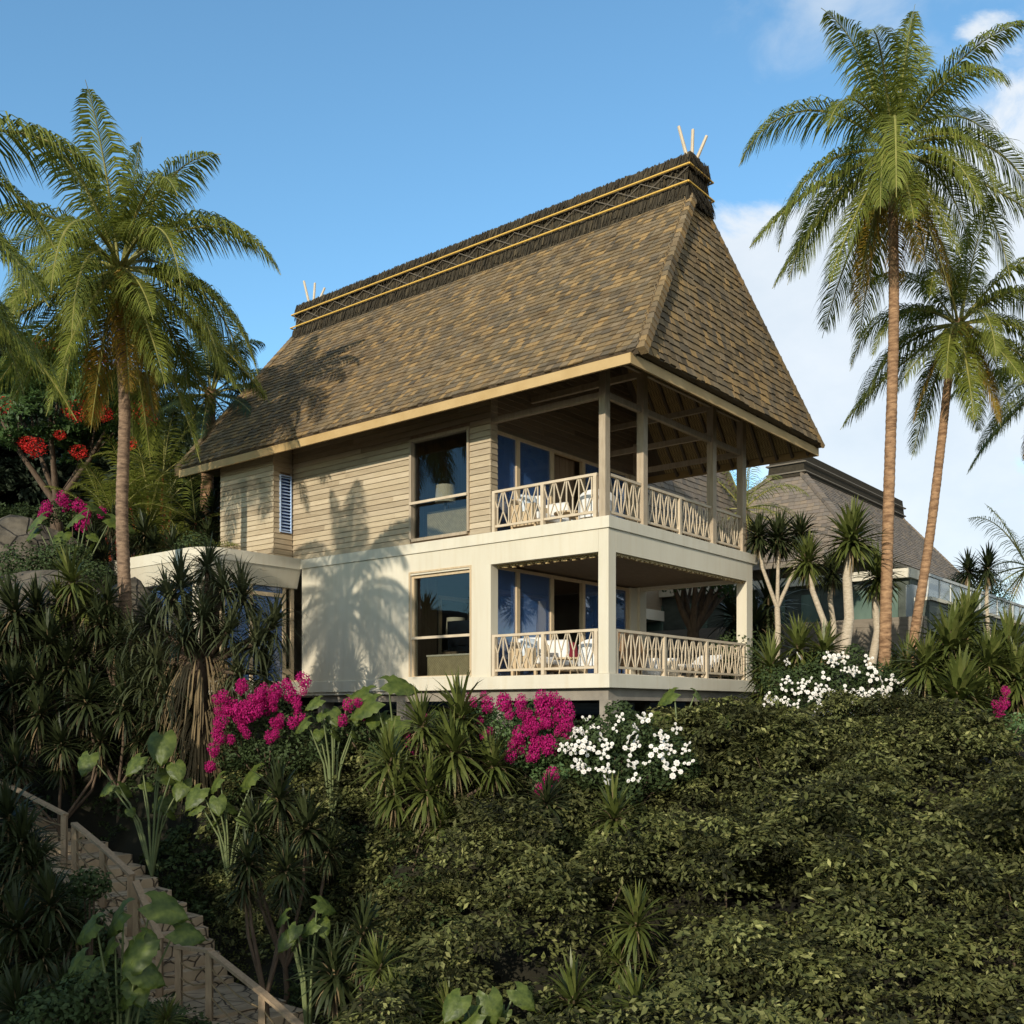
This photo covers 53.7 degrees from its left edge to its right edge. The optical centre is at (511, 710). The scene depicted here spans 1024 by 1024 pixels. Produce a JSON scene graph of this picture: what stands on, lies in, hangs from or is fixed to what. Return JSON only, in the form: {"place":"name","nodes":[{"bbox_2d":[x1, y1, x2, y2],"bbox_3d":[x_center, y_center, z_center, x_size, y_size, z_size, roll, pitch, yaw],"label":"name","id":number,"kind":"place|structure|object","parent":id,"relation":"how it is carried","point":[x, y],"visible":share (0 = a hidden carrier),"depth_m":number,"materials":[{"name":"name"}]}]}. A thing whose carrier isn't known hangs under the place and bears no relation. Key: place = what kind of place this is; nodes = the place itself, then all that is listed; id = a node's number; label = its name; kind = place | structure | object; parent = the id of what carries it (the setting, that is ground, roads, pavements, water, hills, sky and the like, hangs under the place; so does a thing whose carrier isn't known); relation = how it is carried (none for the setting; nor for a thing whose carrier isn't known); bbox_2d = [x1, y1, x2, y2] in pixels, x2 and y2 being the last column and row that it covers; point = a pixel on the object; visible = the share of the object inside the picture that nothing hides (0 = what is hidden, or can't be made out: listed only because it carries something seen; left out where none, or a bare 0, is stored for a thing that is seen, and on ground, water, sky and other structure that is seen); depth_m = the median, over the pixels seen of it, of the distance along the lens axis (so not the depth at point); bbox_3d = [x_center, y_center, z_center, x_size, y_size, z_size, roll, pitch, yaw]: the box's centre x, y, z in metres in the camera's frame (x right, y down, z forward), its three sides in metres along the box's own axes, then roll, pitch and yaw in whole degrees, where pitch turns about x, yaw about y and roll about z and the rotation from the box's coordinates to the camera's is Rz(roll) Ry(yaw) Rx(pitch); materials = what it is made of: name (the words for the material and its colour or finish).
{"place":"outdoors","nodes":[
{"label":"outdoors","id":0,"kind":"place"},
{"bbox_2d":[0,333,1023,1023],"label":"ground","id":1,"kind":"structure","parent":0,"point":[512,965],"depth_m":17.41,"materials":[{"name":"plant"}]},
{"bbox_2d":[0,541,56,575],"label":"bush","id":2,"kind":"object","parent":1,"relation":"on","point":[19,559],"visible":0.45,"depth_m":25.25,"materials":[{"name":"green plant"}]},
{"bbox_2d":[0,567,69,802],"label":"dracaena","id":3,"kind":"object","parent":1,"relation":"on","point":[10,639],"visible":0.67,"depth_m":22.53,"materials":[{"name":"green plant"}]},
{"bbox_2d":[0,775,74,928],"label":"dracaena","id":4,"kind":"object","parent":1,"relation":"on","point":[19,861],"visible":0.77,"depth_m":16.50,"materials":[{"name":"green plant"}]},
{"bbox_2d":[0,641,75,804],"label":"dracaena","id":5,"kind":"object","parent":1,"relation":"on","point":[31,701],"visible":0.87,"depth_m":21.62,"materials":[{"name":"green plant"}]},
{"bbox_2d":[0,515,83,575],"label":"rock outcrop","id":6,"kind":"object","parent":1,"relation":"on","point":[13,528],"visible":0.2,"depth_m":27.16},
{"bbox_2d":[6,980,91,1023],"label":"bush","id":7,"kind":"object","parent":1,"relation":"on","point":[32,1011],"visible":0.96,"depth_m":12.92,"materials":[{"name":"green plant"}]},
{"bbox_2d":[0,410,99,526],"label":"hillside tree","id":8,"kind":"object","parent":1,"relation":"on","point":[9,479],"visible":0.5,"depth_m":35.62,"materials":[{"name":"green plant"}]},
{"bbox_2d":[0,858,105,1014],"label":"dracaena","id":9,"kind":"object","parent":1,"relation":"on","point":[19,946],"visible":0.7,"depth_m":15.38,"materials":[{"name":"green plant"}]},
{"bbox_2d":[0,111,112,420],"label":"coconut palm","id":10,"kind":"object","parent":1,"relation":"on","point":[18,337],"visible":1,"depth_m":14.65,"materials":[{"name":"plant"}]},
{"bbox_2d":[0,953,114,1023],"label":"dracaena","id":11,"kind":"object","parent":1,"relation":"on","point":[16,986],"visible":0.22,"depth_m":14.40,"materials":[{"name":"green plant"}]},
{"bbox_2d":[0,714,119,840],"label":"dracaena","id":12,"kind":"object","parent":1,"relation":"on","point":[62,754],"visible":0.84,"depth_m":21.25,"materials":[{"name":"green plant"}]},
{"bbox_2d":[13,604,109,803],"bbox_3d":[-9.867,0.071,22.309,2.186,4.913,1.800,0,0,-36],"label":"dracaena","id":13,"kind":"object","parent":1,"relation":"on","point":[64,652],"visible":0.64,"depth_m":22.16,"materials":[{"name":"green plant"}]},
{"bbox_2d":[28,536,96,575],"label":"bush","id":14,"kind":"object","parent":1,"relation":"on","point":[48,549],"visible":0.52,"depth_m":25.28,"materials":[{"name":"green plant"}]},
{"bbox_2d":[33,542,106,668],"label":"dracaena","id":15,"kind":"object","parent":1,"relation":"on","point":[73,593],"visible":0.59,"depth_m":22.88,"materials":[{"name":"green plant"}]},
{"bbox_2d":[35,490,106,546],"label":"bougainvillea","id":16,"kind":"object","parent":1,"relation":"on","point":[67,503],"visible":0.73,"depth_m":28.17,"materials":[{"name":"pink plant"}]},
{"bbox_2d":[25,502,137,560],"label":"elephant ear plant","id":17,"kind":"object","parent":1,"relation":"on","point":[94,537],"visible":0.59,"depth_m":25.91,"materials":[{"name":"green plant"}]},
{"bbox_2d":[0,323,163,532],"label":"flame tree","id":18,"kind":"object","parent":1,"relation":"on","point":[63,431],"visible":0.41,"depth_m":29.51,"materials":[{"name":"green plant"}]},
{"bbox_2d":[65,866,112,968],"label":"bush","id":19,"kind":"object","parent":1,"relation":"on","point":[88,890],"visible":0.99,"depth_m":16.18,"materials":[{"name":"green plant"}]},
{"bbox_2d":[50,957,133,1023],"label":"bush","id":20,"kind":"object","parent":1,"relation":"on","point":[93,1003],"visible":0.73,"depth_m":13.25,"materials":[{"name":"green plant"}]},
{"bbox_2d":[0,570,184,689],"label":"rock outcrop","id":21,"kind":"object","parent":1,"relation":"on","point":[25,576],"visible":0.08,"depth_m":24.23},
{"bbox_2d":[69,518,116,586],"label":"dracaena","id":22,"kind":"object","parent":1,"relation":"on","point":[103,554],"visible":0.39,"depth_m":26.76,"materials":[{"name":"green plant"}]},
{"bbox_2d":[53,642,155,822],"bbox_3d":[-8.657,0.534,21.650,2.452,4.125,2.131,0,0,0],"label":"dracaena","id":23,"kind":"object","parent":1,"relation":"on","point":[86,692],"visible":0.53,"depth_m":21.44,"materials":[{"name":"green plant"}]},
{"bbox_2d":[67,572,142,712],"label":"dracaena","id":24,"kind":"object","parent":1,"relation":"on","point":[103,610],"visible":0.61,"depth_m":22.43,"materials":[{"name":"green plant"}]},
{"bbox_2d":[1,430,214,560],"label":"hillside tree","id":25,"kind":"object","parent":1,"relation":"on","point":[101,461],"visible":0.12,"depth_m":37.43,"materials":[{"name":"green plant"}]},
{"bbox_2d":[58,577,163,693],"bbox_3d":[-9.819,-1.744,24.474,2.448,3.022,2.267,0,0,-27],"label":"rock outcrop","id":26,"kind":"object","parent":1,"relation":"on","point":[136,586],"visible":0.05,"depth_m":23.85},
{"bbox_2d":[45,458,189,560],"bbox_3d":[-11.140,-5.020,28.957,4.453,4.550,3.287,0,0,41],"label":"lipstick palm","id":27,"kind":"object","parent":1,"relation":"on","point":[142,496],"visible":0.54,"depth_m":28.38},
{"bbox_2d":[78,729,192,876],"bbox_3d":[-7.495,1.824,20.015,2.360,2.916,0.720,0,0,0],"label":"elephant ear plant","id":28,"kind":"object","parent":1,"relation":"on","point":[161,748],"visible":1,"depth_m":19.96,"materials":[{"name":"green plant"}]},
{"bbox_2d":[67,890,208,1023],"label":"elephant ear plant","id":29,"kind":"object","parent":1,"relation":"on","point":[141,975],"visible":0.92,"depth_m":13.35,"materials":[{"name":"green plant"}]},
{"bbox_2d":[0,80,280,655],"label":"coconut palm","id":30,"kind":"object","parent":1,"relation":"on","point":[128,311],"visible":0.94,"depth_m":22.81,"materials":[{"name":"plant"}]},
{"bbox_2d":[68,407,214,547],"bbox_3d":[-10.559,-6.065,29.925,3.885,5.480,3.978,0,0,0],"label":"lipstick palm","id":31,"kind":"object","parent":1,"relation":"on","point":[137,467],"visible":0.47,"depth_m":29.37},
{"bbox_2d":[71,414,220,546],"bbox_3d":[-12.676,-6.873,37.759,7.361,8.017,5.771,0,0,19],"label":"hillside tree","id":32,"kind":"object","parent":1,"relation":"on","point":[216,480],"visible":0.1,"depth_m":36.80,"materials":[{"name":"green plant"}]},
{"bbox_2d":[128,506,170,557],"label":"dracaena","id":33,"kind":"object","parent":1,"relation":"on","point":[145,539],"visible":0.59,"depth_m":27.30,"materials":[{"name":"green plant"}]},
{"bbox_2d":[116,658,193,793],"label":"dracaena","id":34,"kind":"object","parent":1,"relation":"on","point":[146,709],"visible":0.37,"depth_m":21.09,"materials":[{"name":"green plant"}]},
{"bbox_2d":[3,807,314,1023],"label":"stone staircase","id":35,"kind":"structure","parent":1,"relation":"on","point":[193,960],"depth_m":17.86,"materials":[{"name":"stone"}]},
{"bbox_2d":[0,779,68,869],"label":"stair railing","id":36,"kind":"object","parent":35,"relation":"on","point":[64,831],"visible":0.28,"depth_m":19.83,"materials":[{"name":"wood"}]},
{"bbox_2d":[71,822,135,936],"bbox_3d":[-7.571,3.062,18.639,2.461,1.836,0.172,0,0,44],"label":"stair railing","id":37,"kind":"object","parent":35,"relation":"on","point":[105,851],"visible":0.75,"depth_m":18.50,"materials":[{"name":"wood"}]},
{"bbox_2d":[132,881,163,996],"bbox_3d":[-6.235,3.934,17.325,0.141,1.932,1.047,0,0,-44],"label":"stair railing","id":38,"kind":"object","parent":35,"relation":"on","point":[138,895],"visible":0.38,"depth_m":17.46,"materials":[{"name":"wood"}]},
{"bbox_2d":[174,944,303,1023],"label":"stair railing","id":39,"kind":"object","parent":35,"relation":"on","point":[265,997],"visible":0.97,"depth_m":15.70,"materials":[{"name":"wood"}]},
{"bbox_2d":[130,446,237,556],"bbox_3d":[-8.942,-3.777,28.507,3.870,7.050,3.640,0,0,0],"label":"lipstick palm","id":40,"kind":"object","parent":1,"relation":"on","point":[167,506],"visible":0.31,"depth_m":28.07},
{"bbox_2d":[109,305,265,677],"bbox_3d":[-8.739,-6.321,29.817,5.199,11.344,5.431,0,0,-42],"label":"feather palm","id":41,"kind":"object","parent":1,"relation":"on","point":[208,419],"visible":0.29,"depth_m":29.60,"materials":[{"name":"plant"}]},
{"bbox_2d":[175,500,220,546],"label":"dracaena","id":42,"kind":"object","parent":1,"relation":"on","point":[206,527],"visible":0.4,"depth_m":28.24,"materials":[{"name":"green plant"}]},
{"bbox_2d":[103,531,308,811],"bbox_3d":[-6.478,-0.784,21.199,4.464,6.214,2.486,0,0,0],"label":"shaggy dracaena","id":43,"kind":"object","parent":1,"relation":"on","point":[189,680],"visible":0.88,"depth_m":20.95,"materials":[{"name":"green plant"}]},
{"bbox_2d":[47,777,388,1023],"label":"shrub","id":44,"kind":"object","parent":1,"relation":"on","point":[272,986],"visible":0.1,"depth_m":18.63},
{"bbox_2d":[184,763,274,883],"bbox_3d":[-5.312,2.172,19.536,1.941,2.316,0.940,0,0,0],"label":"elephant ear plant","id":45,"kind":"object","parent":1,"relation":"on","point":[196,796],"visible":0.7,"depth_m":19.38,"materials":[{"name":"green plant"}]},
{"bbox_2d":[0,501,464,1023],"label":"undergrowth","id":46,"kind":"object","parent":1,"relation":"on","point":[178,846],"visible":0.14,"depth_m":19.43,"materials":[{"name":"green plant"}]},
{"bbox_2d":[204,671,317,793],"bbox_3d":[-4.998,0.488,20.429,2.194,2.557,1.555,0,0,0],"label":"bougainvillea","id":47,"kind":"object","parent":1,"relation":"on","point":[248,712],"visible":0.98,"depth_m":20.00,"materials":[{"name":"pink plant"}]},
{"bbox_2d":[212,826,317,1017],"bbox_3d":[-3.926,3.660,16.082,1.649,3.725,1.139,0,0,-15],"label":"dracaena","id":48,"kind":"object","parent":1,"relation":"on","point":[284,887],"visible":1,"depth_m":15.98,"materials":[{"name":"green plant"}]},
{"bbox_2d":[220,756,352,1003],"bbox_3d":[-3.769,3.039,16.877,2.322,4.656,1.647,0,0,0],"label":"dracaena","id":49,"kind":"object","parent":1,"relation":"on","point":[282,816],"visible":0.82,"depth_m":16.81,"materials":[{"name":"green plant"}]},
{"bbox_2d":[276,895,337,1023],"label":"elephant ear plant","id":50,"kind":"object","parent":1,"relation":"on","point":[289,936],"visible":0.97,"depth_m":15.10,"materials":[{"name":"green plant"}]},
{"bbox_2d":[282,921,372,1023],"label":"dracaena","id":51,"kind":"object","parent":1,"relation":"on","point":[334,992],"visible":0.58,"depth_m":14.49,"materials":[{"name":"green plant"}]},
{"bbox_2d":[294,694,362,824],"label":"elephant ear plant","id":52,"kind":"object","parent":1,"relation":"on","point":[332,714],"visible":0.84,"depth_m":18.90,"materials":[{"name":"green plant"}]},
{"bbox_2d":[324,890,396,1021],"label":"dracaena","id":53,"kind":"object","parent":1,"relation":"on","point":[363,923],"visible":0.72,"depth_m":14.48,"materials":[{"name":"green plant"}]},
{"bbox_2d":[346,930,417,1011],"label":"dracaena","id":54,"kind":"object","parent":1,"relation":"on","point":[378,960],"visible":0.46,"depth_m":13.96,"materials":[{"name":"green plant"}]},
{"bbox_2d":[340,675,442,783],"bbox_3d":[-2.251,0.616,18.572,2.001,2.574,0.795,0,0,13],"label":"elephant ear plant","id":55,"kind":"object","parent":1,"relation":"on","point":[370,706],"visible":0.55,"depth_m":18.46,"materials":[{"name":"green plant"}]},
{"bbox_2d":[321,691,488,782],"bbox_3d":[-2.030,0.746,18.964,3.220,2.229,1.306,0,0,0],"label":"bougainvillea","id":56,"kind":"object","parent":1,"relation":"on","point":[360,727],"visible":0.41,"depth_m":18.94,"materials":[{"name":"green plant"}]},
{"bbox_2d":[351,667,524,856],"bbox_3d":[-1.298,0.872,17.728,3.114,3.388,2.186,0,0,-23],"label":"dracaena","id":57,"kind":"object","parent":1,"relation":"on","point":[435,779],"visible":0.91,"depth_m":17.49,"materials":[{"name":"green plant"}]},
{"bbox_2d":[92,125,824,760],"bbox_3d":[-2.722,-5.164,27.381,19.074,16.329,10.713,0,0,39],"label":"villa","id":58,"kind":"object","parent":1,"relation":"on","point":[602,343],"visible":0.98,"depth_m":24.18,"materials":[{"name":"paint"}]},
{"bbox_2d":[408,565,470,678],"bbox_3d":[-1.646,-2.023,23.486,1.970,2.533,0.210,0,0,39],"label":"window","id":59,"kind":"structure","parent":58,"relation":"in","point":[414,637],"depth_m":23.91,"materials":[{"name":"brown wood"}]},
{"bbox_2d":[409,426,469,541],"bbox_3d":[-1.674,-5.215,23.481,1.890,2.430,0.210,0,0,39],"label":"window","id":60,"kind":"structure","parent":58,"relation":"in","point":[412,443],"depth_m":23.69,"materials":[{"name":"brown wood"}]},
{"bbox_2d":[427,506,466,536],"bbox_3d":[-0.671,-4.356,24.490,1.800,0.780,2.100,0,0,39],"label":"bed","id":61,"kind":"object","parent":58,"relation":"on","point":[447,521],"visible":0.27,"depth_m":23.82,"materials":[{"name":"fabric"}]},
{"bbox_2d":[426,653,469,675],"bbox_3d":[-1.257,-1.058,23.806,1.690,0.540,0.440,0,0,39],"label":"cabinet","id":62,"kind":"object","parent":58,"relation":"in","point":[438,665],"visible":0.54,"depth_m":23.74,"materials":[{"name":"wicker"}]},
{"bbox_2d":[497,431,628,530],"bbox_3d":[1.331,-5.150,24.960,0.100,2.360,5.650,0,0,39],"label":"sliding door","id":63,"kind":"structure","parent":58,"relation":"in","point":[521,462],"depth_m":23.79,"materials":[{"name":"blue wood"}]},
{"bbox_2d":[498,568,628,675],"bbox_3d":[1.331,-2.025,24.960,0.100,2.510,5.650,0,0,39],"label":"sliding door","id":64,"kind":"structure","parent":58,"relation":"in","point":[525,598],"depth_m":24.00,"materials":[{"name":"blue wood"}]},
{"bbox_2d":[442,981,536,1023],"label":"elephant ear plant","id":65,"kind":"object","parent":1,"relation":"on","point":[490,1008],"visible":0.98,"depth_m":12.51,"materials":[{"name":"green plant"}]},
{"bbox_2d":[466,688,581,799],"bbox_3d":[0.132,0.839,18.621,2.370,2.482,1.572,0,0,0],"label":"bougainvillea","id":66,"kind":"object","parent":1,"relation":"on","point":[545,704],"visible":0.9,"depth_m":18.15,"materials":[{"name":"pink plant"}]},
{"bbox_2d":[513,769,576,903],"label":"dracaena","id":67,"kind":"object","parent":1,"relation":"on","point":[547,793],"visible":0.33,"depth_m":16.93,"materials":[{"name":"green plant"}]},
{"bbox_2d":[533,947,615,1023],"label":"dracaena","id":68,"kind":"object","parent":1,"relation":"on","point":[571,990],"visible":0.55,"depth_m":13.26,"materials":[{"name":"green plant"}]},
{"bbox_2d":[181,686,1023,1023],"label":"shrub thicket","id":69,"kind":"object","parent":1,"relation":"on","point":[873,760],"visible":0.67,"depth_m":15.19,"materials":[{"name":"green plant"}]},
{"bbox_2d":[574,771,650,917],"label":"dracaena","id":70,"kind":"object","parent":1,"relation":"on","point":[613,806],"visible":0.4,"depth_m":16.40,"materials":[{"name":"green plant"}]},
{"bbox_2d":[546,700,701,826],"bbox_3d":[1.980,0.943,17.880,2.850,2.311,2.030,0,0,0],"label":"rose bush","id":71,"kind":"object","parent":1,"relation":"on","point":[605,744],"visible":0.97,"depth_m":17.86,"materials":[{"name":"green plant"}]},
{"bbox_2d":[590,878,674,1002],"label":"dracaena","id":72,"kind":"object","parent":1,"relation":"on","point":[634,932],"visible":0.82,"depth_m":14.19,"materials":[{"name":"green plant"}]},
{"bbox_2d":[594,961,681,1023],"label":"dracaena","id":73,"kind":"object","parent":1,"relation":"on","point":[633,986],"visible":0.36,"depth_m":13.05,"materials":[{"name":"green plant"}]},
{"bbox_2d":[564,471,754,622],"bbox_3d":[1.811,-6.750,41.781,13.360,13.500,11.113,0,0,39],"label":"neighbour villa","id":74,"kind":"object","parent":1,"relation":"on","point":[694,488],"visible":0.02,"depth_m":37.87,"materials":[{"name":"brown wood"}]},
{"bbox_2d":[662,584,736,706],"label":"frangipani tree","id":75,"kind":"object","parent":1,"relation":"on","point":[696,616],"visible":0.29,"depth_m":27.93,"materials":[{"name":"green plant"}]},
{"bbox_2d":[702,561,808,704],"bbox_3d":[6.716,-1.946,28.041,2.819,4.274,4.203,0,0,0],"label":"dracaena","id":76,"kind":"object","parent":1,"relation":"on","point":[763,620],"visible":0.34,"depth_m":27.26,"materials":[{"name":"green plant"}]},
{"bbox_2d":[706,467,808,573],"bbox_3d":[9.427,-5.665,40.063,5.326,9.524,4.616,0,0,-37],"label":"feather palm","id":77,"kind":"object","parent":1,"relation":"on","point":[756,507],"visible":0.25,"depth_m":39.83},
{"bbox_2d":[736,612,824,713],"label":"dracaena","id":78,"kind":"object","parent":1,"relation":"on","point":[799,633],"visible":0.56,"depth_m":23.11,"materials":[{"name":"green plant"}]},
{"bbox_2d":[740,506,823,660],"bbox_3d":[6.823,-3.251,25.824,2.633,3.975,1.430,0,0,-30],"label":"cordyline tree","id":79,"kind":"object","parent":1,"relation":"on","point":[777,538],"visible":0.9,"depth_m":25.58,"materials":[{"name":"green plant"}]},
{"bbox_2d":[646,616,926,678],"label":"retaining wall","id":80,"kind":"structure","parent":1,"relation":"on","point":[862,633],"depth_m":30.71,"materials":[{"name":"grey stone"}]},
{"bbox_2d":[646,568,958,631],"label":"pool pavilion","id":81,"kind":"structure","parent":1,"relation":"on","point":[673,619],"depth_m":34.47,"materials":[{"name":"grey stone"}]},
{"bbox_2d":[776,530,834,626],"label":"cordyline tree","id":82,"kind":"object","parent":1,"relation":"on","point":[807,570],"visible":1,"depth_m":24.18,"materials":[{"name":"green plant"}]},
{"bbox_2d":[793,619,853,715],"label":"dracaena","id":83,"kind":"object","parent":1,"relation":"on","point":[825,638],"visible":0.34,"depth_m":23.20,"materials":[{"name":"green plant"}]},
{"bbox_2d":[754,643,912,737],"bbox_3d":[7.224,-0.308,22.363,3.678,2.471,2.370,0,0,0],"label":"flowering bush","id":84,"kind":"object","parent":1,"relation":"on","point":[821,672],"visible":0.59,"depth_m":22.44,"materials":[{"name":"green plant"}]},
{"bbox_2d":[815,546,853,650],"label":"cordyline tree","id":85,"kind":"object","parent":1,"relation":"on","point":[831,583],"visible":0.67,"depth_m":25.84,"materials":[{"name":"green plant"}]},
{"bbox_2d":[731,457,974,588],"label":"neighbour villa","id":86,"kind":"object","parent":1,"relation":"on","point":[829,490],"visible":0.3,"depth_m":51.86,"materials":[{"name":"brown wood"}]},
{"bbox_2d":[815,494,893,659],"bbox_3d":[8.091,-3.095,23.983,1.983,4.082,1.841,0,0,0],"label":"cordyline tree","id":87,"kind":"object","parent":1,"relation":"on","point":[851,550],"visible":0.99,"depth_m":23.88,"materials":[{"name":"green plant"}]},
{"bbox_2d":[738,6,1023,703],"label":"coconut palm","id":88,"kind":"object","parent":1,"relation":"on","point":[891,177],"visible":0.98,"depth_m":24.24,"materials":[{"name":"plant"}]},
{"bbox_2d":[852,541,916,666],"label":"cordyline tree","id":89,"kind":"object","parent":1,"relation":"on","point":[873,589],"visible":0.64,"depth_m":25.42,"materials":[{"name":"green plant"}]},
{"bbox_2d":[840,194,1023,667],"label":"coconut palm","id":90,"kind":"object","parent":1,"relation":"on","point":[948,365],"visible":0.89,"depth_m":26.87,"materials":[{"name":"plant"}]},
{"bbox_2d":[888,580,1003,737],"bbox_3d":[9.577,-0.869,22.158,3.199,4.131,2.196,0,0,-27],"label":"dracaena","id":91,"kind":"object","parent":1,"relation":"on","point":[962,616],"visible":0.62,"depth_m":21.78,"materials":[{"name":"green plant"}]},
{"bbox_2d":[915,644,1009,747],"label":"dracaena","id":92,"kind":"object","parent":1,"relation":"on","point":[962,674],"visible":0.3,"depth_m":20.39,"materials":[{"name":"green plant"}]},
{"bbox_2d":[914,596,1023,659],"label":"terrace wall","id":93,"kind":"structure","parent":1,"relation":"on","point":[931,603],"depth_m":29.95,"materials":[{"name":"grey stone"}]},
{"bbox_2d":[950,603,1023,732],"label":"dracaena","id":94,"kind":"object","parent":1,"relation":"on","point":[1002,652],"visible":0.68,"depth_m":21.35,"materials":[{"name":"green plant"}]},
{"bbox_2d":[950,336,1023,473],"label":"coconut palm","id":95,"kind":"object","parent":1,"relation":"on","point":[1017,406],"visible":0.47,"depth_m":30.22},
{"bbox_2d":[970,541,1008,636],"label":"cordyline tree","id":96,"kind":"object","parent":1,"relation":"on","point":[987,577],"visible":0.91,"depth_m":33.88,"materials":[{"name":"green plant"}]},
{"bbox_2d":[967,503,1023,615],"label":"feather palm","id":97,"kind":"object","parent":1,"relation":"on","point":[1021,575],"visible":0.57,"depth_m":37.99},
{"bbox_2d":[0,0,1023,617],"label":"sky","id":98,"kind":"structure","parent":0,"point":[355,140],"materials":[{"name":"blue"}]},
{"bbox_2d":[510,495,583,528],"bbox_3d":[0.782,-4.416,23.313,0.980,0.900,2.040,0,0,39],"label":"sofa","id":99,"kind":"object","parent":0,"point":[526,517],"visible":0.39,"depth_m":22.62,"materials":[{"name":"fabric"}]},
{"bbox_2d":[510,637,587,675],"bbox_3d":[0.782,-1.218,23.313,0.980,0.900,2.040,0,0,39],"label":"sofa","id":100,"kind":"object","parent":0,"point":[538,663],"visible":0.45,"depth_m":22.76,"materials":[{"name":"fabric"}]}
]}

